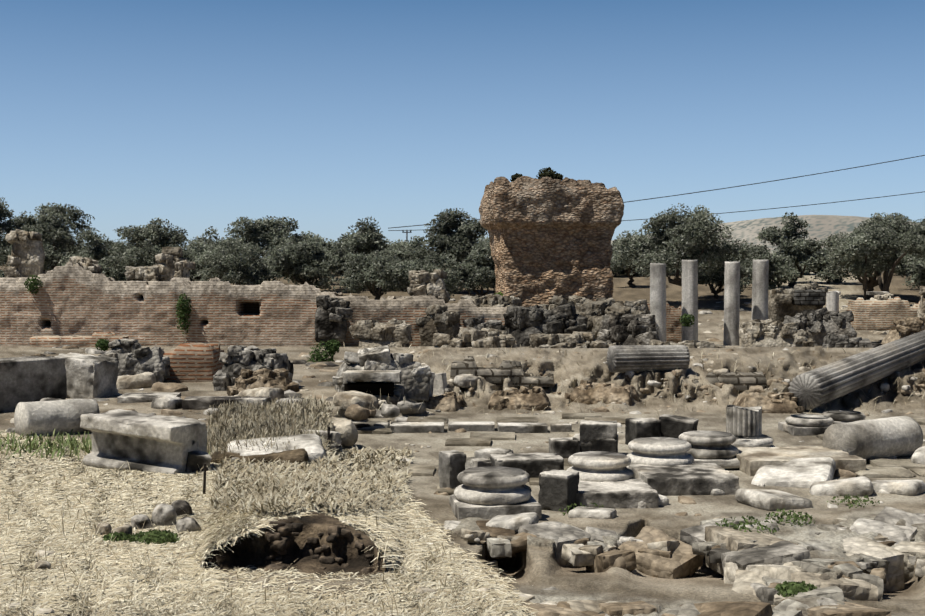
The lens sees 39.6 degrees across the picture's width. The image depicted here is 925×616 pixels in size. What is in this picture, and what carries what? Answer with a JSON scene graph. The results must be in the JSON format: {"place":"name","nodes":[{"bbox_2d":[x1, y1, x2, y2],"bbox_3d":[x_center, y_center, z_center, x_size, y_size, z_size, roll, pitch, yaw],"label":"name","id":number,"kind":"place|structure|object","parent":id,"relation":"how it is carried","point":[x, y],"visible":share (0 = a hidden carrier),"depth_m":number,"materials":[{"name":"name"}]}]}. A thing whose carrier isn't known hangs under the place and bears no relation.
{"place":"outdoors","nodes":[
{"label":"outdoors","id":0,"kind":"place"},
{"bbox_2d":[0,342,924,615],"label":"dry grass","id":1,"kind":"structure","parent":0,"point":[90,572],"depth_m":9.13,"materials":[{"name":"plant"}]},
{"bbox_2d":[0,263,924,615],"bbox_3d":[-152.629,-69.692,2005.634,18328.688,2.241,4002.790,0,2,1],"label":"dirt ground","id":2,"kind":"structure","parent":0,"point":[538,565],"depth_m":18.07,"materials":[{"name":"brown soil"}]},
{"bbox_2d":[203,427,329,493],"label":"survey stakes","id":3,"kind":"object","parent":2,"relation":"on","point":[205,466],"visible":0.71,"depth_m":11.81,"materials":[{"name":"brown wood"}]},
{"bbox_2d":[211,448,379,572],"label":"rocks","id":4,"kind":"object","parent":2,"relation":"on","point":[278,538],"visible":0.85,"depth_m":8.28,"materials":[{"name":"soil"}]},
{"bbox_2d":[344,382,393,396],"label":"wall openings","id":5,"kind":"object","parent":2,"relation":"on","point":[374,388],"depth_m":21.32,"materials":[{"name":"black"}]},
{"bbox_2d":[24,167,879,596],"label":"green plants","id":6,"kind":"object","parent":2,"relation":"on","point":[332,347],"visible":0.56,"depth_m":12.86,"materials":[{"name":"green plant"}]},
{"bbox_2d":[0,262,919,381],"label":"ruin brick walls","id":7,"kind":"structure","parent":2,"relation":"on","point":[77,304],"depth_m":37.50,"materials":[{"name":"beige stone"}]},
{"bbox_2d":[0,291,924,519],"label":"stone blocks","id":8,"kind":"structure","parent":2,"relation":"on","point":[672,455],"depth_m":15.22,"materials":[{"name":"stone"}]},
{"bbox_2d":[0,299,924,615],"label":"rubble stones","id":9,"kind":"object","parent":2,"relation":"on","point":[816,475],"visible":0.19,"depth_m":14.95,"materials":[{"name":"grey stone"}]},
{"bbox_2d":[3,229,924,615],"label":"stone rubble","id":10,"kind":"object","parent":2,"relation":"on","point":[747,561],"visible":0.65,"depth_m":21.85,"materials":[{"name":"grey stone"}]},
{"bbox_2d":[14,259,924,460],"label":"stone columns","id":11,"kind":"structure","parent":2,"relation":"on","point":[888,437],"depth_m":22.80,"materials":[{"name":"stone"}]},
{"bbox_2d":[479,176,623,306],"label":"tower pier","id":12,"kind":"structure","parent":2,"relation":"on","point":[549,237],"depth_m":43.12,"materials":[{"name":"brown stone"}]},
{"bbox_2d":[450,289,825,391],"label":"drystone walls","id":13,"kind":"structure","parent":2,"relation":"on","point":[519,377],"depth_m":23.88,"materials":[{"name":"stone"}]},
{"bbox_2d":[388,155,924,240],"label":"power lines","id":14,"kind":"object","parent":2,"relation":"on","point":[406,232],"visible":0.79,"depth_m":110.19,"materials":[{"name":"black metal"}]},
{"bbox_2d":[0,0,924,257],"label":"sky","id":15,"kind":"structure","parent":0,"point":[195,115],"materials":[{"name":"blue"}]},
{"bbox_2d":[257,215,919,261],"bbox_3d":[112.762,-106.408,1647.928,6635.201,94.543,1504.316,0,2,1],"label":"distant hills","id":16,"kind":"structure","parent":0,"point":[822,227],"depth_m":2079.25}
]}

